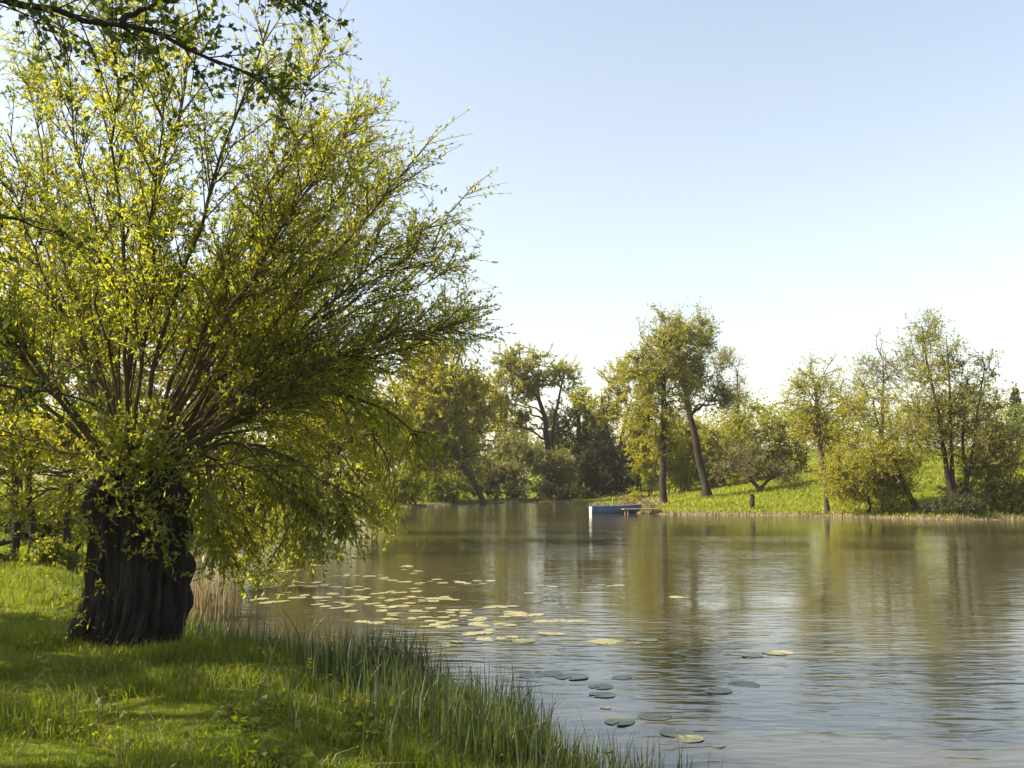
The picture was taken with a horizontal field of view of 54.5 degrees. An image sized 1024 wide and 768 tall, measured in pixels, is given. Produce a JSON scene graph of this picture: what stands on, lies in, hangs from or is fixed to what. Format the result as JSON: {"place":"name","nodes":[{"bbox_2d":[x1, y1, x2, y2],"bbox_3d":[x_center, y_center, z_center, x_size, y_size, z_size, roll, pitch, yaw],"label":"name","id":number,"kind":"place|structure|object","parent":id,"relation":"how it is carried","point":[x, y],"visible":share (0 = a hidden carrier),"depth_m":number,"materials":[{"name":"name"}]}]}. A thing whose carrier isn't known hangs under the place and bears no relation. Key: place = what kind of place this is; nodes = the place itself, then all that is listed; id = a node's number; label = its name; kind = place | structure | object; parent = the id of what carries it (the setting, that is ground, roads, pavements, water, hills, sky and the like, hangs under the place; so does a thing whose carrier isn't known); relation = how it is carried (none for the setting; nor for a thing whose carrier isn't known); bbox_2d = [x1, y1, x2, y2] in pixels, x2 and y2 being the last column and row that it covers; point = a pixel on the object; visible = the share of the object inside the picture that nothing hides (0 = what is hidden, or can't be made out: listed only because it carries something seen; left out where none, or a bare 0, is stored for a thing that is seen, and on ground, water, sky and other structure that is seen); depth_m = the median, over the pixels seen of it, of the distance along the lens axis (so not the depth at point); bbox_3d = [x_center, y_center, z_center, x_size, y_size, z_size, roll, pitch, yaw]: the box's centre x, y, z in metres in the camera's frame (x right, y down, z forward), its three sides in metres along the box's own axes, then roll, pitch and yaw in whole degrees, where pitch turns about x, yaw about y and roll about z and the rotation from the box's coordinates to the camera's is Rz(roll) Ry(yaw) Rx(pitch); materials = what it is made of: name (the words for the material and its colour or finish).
{"place":"outdoors","nodes":[
{"label":"outdoors","id":0,"kind":"place"},
{"bbox_2d":[0,444,1023,767],"bbox_3d":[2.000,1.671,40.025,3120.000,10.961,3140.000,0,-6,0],"label":"ground","id":1,"kind":"structure","parent":0,"point":[156,714],"depth_m":7.39,"materials":[{"name":"green plant"}]},
{"bbox_2d":[0,531,86,571],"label":"bank shrub","id":2,"kind":"object","parent":1,"relation":"on","point":[50,550],"visible":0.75,"depth_m":18.13,"materials":[{"name":"green plant"}]},
{"bbox_2d":[0,481,87,546],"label":"bank shrub","id":3,"kind":"object","parent":1,"relation":"on","point":[49,528],"visible":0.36,"depth_m":24.42,"materials":[{"name":"green plant"}]},
{"bbox_2d":[0,391,113,557],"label":"tree","id":4,"kind":"object","parent":1,"relation":"on","point":[33,528],"visible":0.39,"depth_m":19.27,"materials":[{"name":"green plant"}]},
{"bbox_2d":[0,187,173,532],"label":"tree","id":5,"kind":"object","parent":1,"relation":"on","point":[75,387],"visible":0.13,"depth_m":29.55,"materials":[{"name":"green plant"}]},
{"bbox_2d":[0,502,336,573],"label":"meadow grass","id":6,"kind":"structure","parent":1,"relation":"on","point":[23,554],"depth_m":22.67,"materials":[{"name":"green plant"}]},
{"bbox_2d":[0,0,361,463],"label":"overhanging tree","id":7,"kind":"object","parent":1,"relation":"on","point":[180,40],"visible":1,"depth_m":6.43,"materials":[{"name":"green plant"}]},
{"bbox_2d":[77,214,326,531],"bbox_3d":[-10.372,-0.262,33.146,8.892,10.434,6.414,0,-6,0],"label":"tree","id":8,"kind":"object","parent":1,"relation":"on","point":[160,368],"visible":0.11,"depth_m":32.24,"materials":[{"name":"green plant"}]},
{"bbox_2d":[188,559,241,621],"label":"dry reeds","id":9,"kind":"object","parent":1,"relation":"on","point":[214,604],"visible":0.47,"depth_m":15.12,"materials":[{"name":"beige plant"}]},
{"bbox_2d":[212,683,288,730],"bbox_3d":[-1.629,2.102,6.336,0.518,0.310,0.456,4,-7,-35],"label":"weed plant","id":10,"kind":"object","parent":1,"relation":"on","point":[240,710],"visible":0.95,"depth_m":6.34,"materials":[{"name":"green plant"}]},
{"bbox_2d":[175,419,330,551],"bbox_3d":[-8.059,3.247,29.847,5.280,4.415,3.267,0,-6,0],"label":"bank shrub","id":11,"kind":"object","parent":1,"relation":"on","point":[242,489],"visible":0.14,"depth_m":29.59,"materials":[{"name":"green plant"}]},
{"bbox_2d":[0,0,516,649],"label":"pollard willow","id":12,"kind":"object","parent":1,"relation":"on","point":[138,508],"visible":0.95,"depth_m":9.66,"materials":[{"name":"green plant"}]},
{"bbox_2d":[214,718,313,767],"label":"weed plant","id":13,"kind":"object","parent":1,"relation":"on","point":[260,749],"visible":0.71,"depth_m":5.60,"materials":[{"name":"green plant"}]},
{"bbox_2d":[273,657,313,677],"bbox_3d":[-1.894,2.449,8.495,0.378,0.206,0.383,-5,-7,41],"label":"weed plant","id":14,"kind":"object","parent":1,"relation":"on","point":[309,661],"visible":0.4,"depth_m":8.55,"materials":[{"name":"green plant"}]},
{"bbox_2d":[242,346,420,534],"bbox_3d":[-7.157,2.327,39.983,6.946,8.921,5.197,0,-6,0],"label":"drooping tree","id":15,"kind":"object","parent":1,"relation":"on","point":[322,424],"visible":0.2,"depth_m":39.58,"materials":[{"name":"green plant"}]},
{"bbox_2d":[324,697,379,743],"bbox_3d":[-1.036,2.163,6.391,0.560,0.275,0.429,-4,-7,36],"label":"weed plant","id":16,"kind":"object","parent":1,"relation":"on","point":[366,725],"visible":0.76,"depth_m":6.34,"materials":[{"name":"green plant"}]},
{"bbox_2d":[31,565,725,767],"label":"bank sedge","id":17,"kind":"object","parent":1,"relation":"on","point":[471,706],"visible":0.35,"depth_m":7.45,"materials":[{"name":"green plant"}]},
{"bbox_2d":[370,462,433,505],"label":"shore shrub","id":18,"kind":"object","parent":1,"relation":"on","point":[400,484],"visible":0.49,"depth_m":77.69,"materials":[{"name":"green plant"}]},
{"bbox_2d":[347,334,514,503],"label":"broad tree","id":19,"kind":"object","parent":1,"relation":"on","point":[449,424],"visible":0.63,"depth_m":87.78,"materials":[{"name":"green plant"}]},
{"bbox_2d":[397,443,490,498],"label":"shore shrub","id":20,"kind":"object","parent":1,"relation":"on","point":[475,472],"visible":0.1,"depth_m":92.52,"materials":[{"name":"green plant"}]},
{"bbox_2d":[416,466,474,502],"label":"shore shrub","id":21,"kind":"object","parent":1,"relation":"on","point":[454,485],"visible":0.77,"depth_m":84.95,"materials":[{"name":"green plant"}]},
{"bbox_2d":[383,367,532,490],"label":"back tree","id":22,"kind":"object","parent":1,"relation":"on","point":[497,435],"visible":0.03,"depth_m":112.63,"materials":[{"name":"green plant"}]},
{"bbox_2d":[471,426,548,499],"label":"shore shrub","id":23,"kind":"object","parent":1,"relation":"on","point":[508,472],"visible":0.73,"depth_m":95.93,"materials":[{"name":"green plant"}]},
{"bbox_2d":[423,477,599,501],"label":"shore shrub","id":24,"kind":"object","parent":1,"relation":"on","point":[559,491],"visible":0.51,"depth_m":93.94,"materials":[{"name":"green plant"}]},
{"bbox_2d":[3,380,1023,487],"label":"distant wood","id":25,"kind":"object","parent":1,"relation":"on","point":[848,433],"visible":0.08,"depth_m":146.15,"materials":[{"name":"green plant"}]},
{"bbox_2d":[477,340,585,497],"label":"open tree","id":26,"kind":"object","parent":1,"relation":"on","point":[530,384],"visible":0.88,"depth_m":100.02,"materials":[{"name":"green plant"}]},
{"bbox_2d":[528,444,584,498],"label":"shore shrub","id":27,"kind":"object","parent":1,"relation":"on","point":[561,466],"visible":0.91,"depth_m":96.44,"materials":[{"name":"green plant"}]},
{"bbox_2d":[492,421,620,484],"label":"back tree","id":28,"kind":"object","parent":1,"relation":"on","point":[541,440],"visible":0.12,"depth_m":115.02,"materials":[{"name":"green plant"}]},
{"bbox_2d":[539,396,624,487],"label":"dark tree","id":29,"kind":"object","parent":1,"relation":"on","point":[585,442],"visible":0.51,"depth_m":105.73,"materials":[{"name":"green plant"}]},
{"bbox_2d":[192,498,1023,559],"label":"shore sedge","id":30,"kind":"object","parent":1,"relation":"on","point":[641,512],"visible":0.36,"depth_m":59.29,"materials":[{"name":"green plant"}]},
{"bbox_2d":[573,432,644,495],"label":"dark bush","id":31,"kind":"object","parent":1,"relation":"on","point":[600,470],"visible":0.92,"depth_m":98.92,"materials":[{"name":"green plant"}]},
{"bbox_2d":[563,352,654,486],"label":"forked tree","id":32,"kind":"object","parent":1,"relation":"on","point":[603,415],"visible":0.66,"depth_m":107.92,"materials":[{"name":"green plant"}]},
{"bbox_2d":[607,490,643,504],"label":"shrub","id":33,"kind":"object","parent":1,"relation":"on","point":[627,501],"visible":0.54,"depth_m":69.38,"materials":[{"name":"plant"}]},
{"bbox_2d":[629,490,644,503],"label":"shrub","id":34,"kind":"object","parent":1,"relation":"on","point":[633,495],"visible":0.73,"depth_m":68.46,"materials":[{"name":"green plant"}]},
{"bbox_2d":[622,508,660,513],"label":"landing stage","id":35,"kind":"object","parent":1,"relation":"on","point":[653,509],"visible":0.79,"depth_m":61.73,"materials":[{"name":"brown wood"}]},
{"bbox_2d":[616,398,671,496],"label":"thicket bush","id":36,"kind":"object","parent":1,"relation":"on","point":[640,450],"visible":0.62,"depth_m":89.40,"materials":[{"name":"green plant"}]},
{"bbox_2d":[630,495,664,507],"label":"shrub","id":37,"kind":"object","parent":1,"relation":"on","point":[648,503],"visible":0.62,"depth_m":66.39,"materials":[{"name":"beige plant"}]},
{"bbox_2d":[610,302,710,503],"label":"tall tree","id":38,"kind":"object","parent":1,"relation":"on","point":[654,367],"visible":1,"depth_m":73.73,"materials":[{"name":"green plant"}]},
{"bbox_2d":[656,405,719,493],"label":"thicket bush","id":39,"kind":"object","parent":1,"relation":"on","point":[679,473],"visible":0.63,"depth_m":90.63,"materials":[{"name":"green plant"}]},
{"bbox_2d":[659,296,745,497],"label":"tall tree","id":40,"kind":"object","parent":1,"relation":"on","point":[701,340],"visible":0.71,"depth_m":75.82,"materials":[{"name":"green plant"}]},
{"bbox_2d":[683,422,753,487],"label":"thicket bush","id":41,"kind":"object","parent":1,"relation":"on","point":[707,450],"visible":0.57,"depth_m":89.38,"materials":[{"name":"green plant"}]},
{"bbox_2d":[706,342,757,421],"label":"bare poplar","id":42,"kind":"object","parent":1,"relation":"on","point":[722,355],"visible":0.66,"depth_m":125.48,"materials":[{"name":"green plant"}]},
{"bbox_2d":[749,494,754,508],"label":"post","id":43,"kind":"object","parent":1,"relation":"on","point":[752,502],"visible":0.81,"depth_m":62.46,"materials":[{"name":"brown wood"}]},
{"bbox_2d":[705,437,808,492],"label":"fruit tree","id":44,"kind":"object","parent":1,"relation":"on","point":[746,470],"visible":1,"depth_m":71.67,"materials":[{"name":"green plant"}]},
{"bbox_2d":[719,399,816,481],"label":"round bush","id":45,"kind":"object","parent":1,"relation":"on","point":[798,456],"visible":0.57,"depth_m":94.58,"materials":[{"name":"green plant"}]},
{"bbox_2d":[542,450,1023,518],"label":"lawn grass","id":46,"kind":"structure","parent":1,"relation":"on","point":[688,505],"depth_m":69.55,"materials":[{"name":"green plant"}]},
{"bbox_2d":[757,348,865,513],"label":"lawn tree","id":47,"kind":"object","parent":1,"relation":"on","point":[814,413],"visible":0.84,"depth_m":58.71,"materials":[{"name":"green plant"}]},
{"bbox_2d":[812,355,931,516],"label":"leaning tree","id":48,"kind":"object","parent":1,"relation":"on","point":[847,476],"visible":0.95,"depth_m":56.37,"materials":[{"name":"green plant"}]},
{"bbox_2d":[825,466,935,514],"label":"waterside bush","id":49,"kind":"object","parent":1,"relation":"on","point":[890,496],"visible":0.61,"depth_m":56.59,"materials":[{"name":"green plant"}]},
{"bbox_2d":[843,324,932,465],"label":"budding tree","id":50,"kind":"object","parent":1,"relation":"on","point":[883,380],"visible":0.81,"depth_m":78.33,"materials":[{"name":"green plant"}]},
{"bbox_2d":[876,303,1023,513],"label":"sparse tree","id":51,"kind":"object","parent":1,"relation":"on","point":[994,434],"visible":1,"depth_m":54.67,"materials":[{"name":"green plant"}]},
{"bbox_2d":[917,490,988,516],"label":"waterside bush","id":52,"kind":"object","parent":1,"relation":"on","point":[958,504],"visible":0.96,"depth_m":53.78,"materials":[{"name":"green plant"}]},
{"bbox_2d":[932,437,1023,514],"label":"waterside bush","id":53,"kind":"object","parent":1,"relation":"on","point":[1012,494],"visible":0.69,"depth_m":55.15,"materials":[{"name":"green plant"}]},
{"bbox_2d":[1002,386,1023,440],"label":"conifer","id":54,"kind":"object","parent":1,"relation":"on","point":[1017,399],"visible":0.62,"depth_m":150.07,"materials":[{"name":"green plant"}]},
{"bbox_2d":[1014,387,1023,469],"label":"edge tree","id":55,"kind":"object","parent":1,"relation":"on","point":[1022,457],"visible":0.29,"depth_m":60.72,"materials":[{"name":"green plant"}]},
{"bbox_2d":[0,0,1023,479],"label":"sky","id":56,"kind":"structure","parent":0,"point":[818,173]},
{"bbox_2d":[186,502,1023,767],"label":"water","id":57,"kind":"structure","parent":0,"point":[902,640],"depth_m":15.05,"materials":[{"name":"brown liquid"}]},
{"bbox_2d":[436,621,449,623],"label":"lily pad","id":58,"kind":"object","parent":57,"relation":"on","point":[441,622],"visible":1,"depth_m":14.71,"materials":[{"name":"plant"}]},
{"bbox_2d":[436,625,450,627],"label":"lily pad","id":59,"kind":"object","parent":57,"relation":"on","point":[442,626],"visible":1,"depth_m":14.29,"materials":[{"name":"plant"}]},
{"bbox_2d":[462,632,475,634],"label":"lily pad","id":60,"kind":"object","parent":57,"relation":"on","point":[469,633],"visible":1,"depth_m":13.64,"materials":[{"name":"yellow plant"}]},
{"bbox_2d":[469,619,485,620],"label":"lily pad","id":61,"kind":"object","parent":57,"relation":"on","point":[477,619],"visible":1,"depth_m":15.00,"materials":[{"name":"plant"}]},
{"bbox_2d":[476,637,492,639],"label":"lily pad","id":62,"kind":"object","parent":57,"relation":"on","point":[482,638],"visible":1,"depth_m":13.21,"materials":[{"name":"yellow plant"}]},
{"bbox_2d":[476,631,492,633],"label":"lily pad","id":63,"kind":"object","parent":57,"relation":"on","point":[482,632],"visible":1,"depth_m":13.73,"materials":[{"name":"plant"}]},
{"bbox_2d":[501,624,516,625],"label":"lily pad","id":64,"kind":"object","parent":57,"relation":"on","point":[508,624],"visible":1,"depth_m":14.50,"materials":[{"name":"plant"}]},
{"bbox_2d":[522,639,535,641],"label":"lily pad","id":65,"kind":"object","parent":57,"relation":"on","point":[528,640],"visible":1,"depth_m":13.05,"materials":[{"name":"plant"}]},
{"bbox_2d":[519,672,545,678],"bbox_3d":[0.219,3.138,10.714,0.289,0.005,0.294,1,-3,6],"label":"lily pad","id":66,"kind":"object","parent":57,"relation":"on","point":[528,674],"visible":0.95,"depth_m":10.72,"materials":[{"name":"plant"}]},
{"bbox_2d":[533,620,550,622],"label":"lily pad","id":67,"kind":"object","parent":57,"relation":"on","point":[541,621],"visible":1,"depth_m":14.80,"materials":[{"name":"plant"}]},
{"bbox_2d":[538,632,552,634],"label":"lily pad","id":68,"kind":"object","parent":57,"relation":"on","point":[546,633],"visible":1,"depth_m":13.64,"materials":[{"name":"yellow plant"}]},
{"bbox_2d":[538,671,562,675],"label":"lily pad","id":69,"kind":"object","parent":57,"relation":"on","point":[553,673],"visible":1,"depth_m":10.83,"materials":[{"name":"plant"}]},
{"bbox_2d":[554,673,588,679],"bbox_3d":[0.648,3.132,10.661,0.369,0.007,0.369,-3,-7,25],"label":"lily pad","id":70,"kind":"object","parent":57,"relation":"on","point":[574,676],"visible":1,"depth_m":10.66,"materials":[{"name":"plant"}]},
{"bbox_2d":[589,684,612,688],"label":"lily pad","id":71,"kind":"object","parent":57,"relation":"on","point":[604,686],"visible":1,"depth_m":10.14,"materials":[{"name":"green plant"}]},
{"bbox_2d":[589,692,616,696],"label":"lily pad","id":72,"kind":"object","parent":57,"relation":"on","point":[604,694],"visible":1,"depth_m":9.77,"materials":[{"name":"green plant"}]},
{"bbox_2d":[596,641,617,644],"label":"lily pad","id":73,"kind":"object","parent":57,"relation":"on","point":[607,642],"visible":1,"depth_m":12.88,"materials":[{"name":"yellow plant"}]},
{"bbox_2d":[605,639,623,641],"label":"lily pad","id":74,"kind":"object","parent":57,"relation":"on","point":[617,640],"visible":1,"depth_m":13.05,"materials":[{"name":"yellow plant"}]},
{"bbox_2d":[589,504,640,513],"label":"rowing boat","id":75,"kind":"object","parent":57,"relation":"on","point":[607,509],"visible":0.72,"depth_m":62.22,"materials":[{"name":"blue paint"}]},
{"bbox_2d":[604,718,634,724],"bbox_3d":[0.939,2.942,8.680,0.261,0.005,0.306,-3,-8,26],"label":"lily pad","id":76,"kind":"object","parent":57,"relation":"on","point":[625,721],"visible":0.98,"depth_m":8.67,"materials":[{"name":"green plant"}]},
{"bbox_2d":[612,676,631,679],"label":"lily pad","id":77,"kind":"object","parent":57,"relation":"on","point":[621,677],"visible":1,"depth_m":10.60,"materials":[{"name":"green plant"}]},
{"bbox_2d":[626,641,641,643],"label":"lily pad","id":78,"kind":"object","parent":57,"relation":"on","point":[635,642],"visible":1,"depth_m":12.89,"materials":[{"name":"plant"}]},
{"bbox_2d":[637,713,673,719],"bbox_3d":[1.276,2.958,8.854,0.320,0.006,0.274,-1,-4,8],"label":"lily pad","id":79,"kind":"object","parent":57,"relation":"on","point":[649,716],"visible":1,"depth_m":8.86,"materials":[{"name":"plant"}]},
{"bbox_2d":[660,727,693,736],"bbox_3d":[1.371,2.905,8.294,0.280,0.006,0.293,0,-4,14],"label":"lily pad","id":80,"kind":"object","parent":57,"relation":"on","point":[670,731],"visible":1,"depth_m":8.30,"materials":[{"name":"green plant"}]},
{"bbox_2d":[675,734,703,741],"bbox_3d":[1.442,2.887,8.110,0.237,0.005,0.251,0,-6,-19],"label":"lily pad","id":81,"kind":"object","parent":57,"relation":"on","point":[692,738],"visible":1,"depth_m":8.10,"materials":[{"name":"yellow plant"}]},
{"bbox_2d":[704,687,731,692],"bbox_3d":[2.054,3.064,9.945,0.288,0.005,0.278,3,-7,-40],"label":"lily pad","id":82,"kind":"object","parent":57,"relation":"on","point":[720,690],"visible":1,"depth_m":9.95,"materials":[{"name":"plant"}]},
{"bbox_2d":[711,744,724,746],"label":"lily pad","id":83,"kind":"object","parent":57,"relation":"on","point":[718,745],"visible":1,"depth_m":7.89,"materials":[{"name":"plant"}]},
{"bbox_2d":[727,680,759,687],"bbox_3d":[2.374,3.092,10.234,0.338,0.006,0.303,-3,-3,27],"label":"lily pad","id":84,"kind":"object","parent":57,"relation":"on","point":[738,683],"visible":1,"depth_m":10.25,"materials":[{"name":"plant"}]},
{"bbox_2d":[742,654,762,656],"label":"lily pad","id":85,"kind":"object","parent":57,"relation":"on","point":[752,655],"visible":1,"depth_m":11.93,"materials":[{"name":"plant"}]},
{"bbox_2d":[762,650,792,654],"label":"lily pad","id":86,"kind":"object","parent":57,"relation":"on","point":[775,652],"visible":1,"depth_m":12.14,"materials":[{"name":"yellow plant"}]}
]}

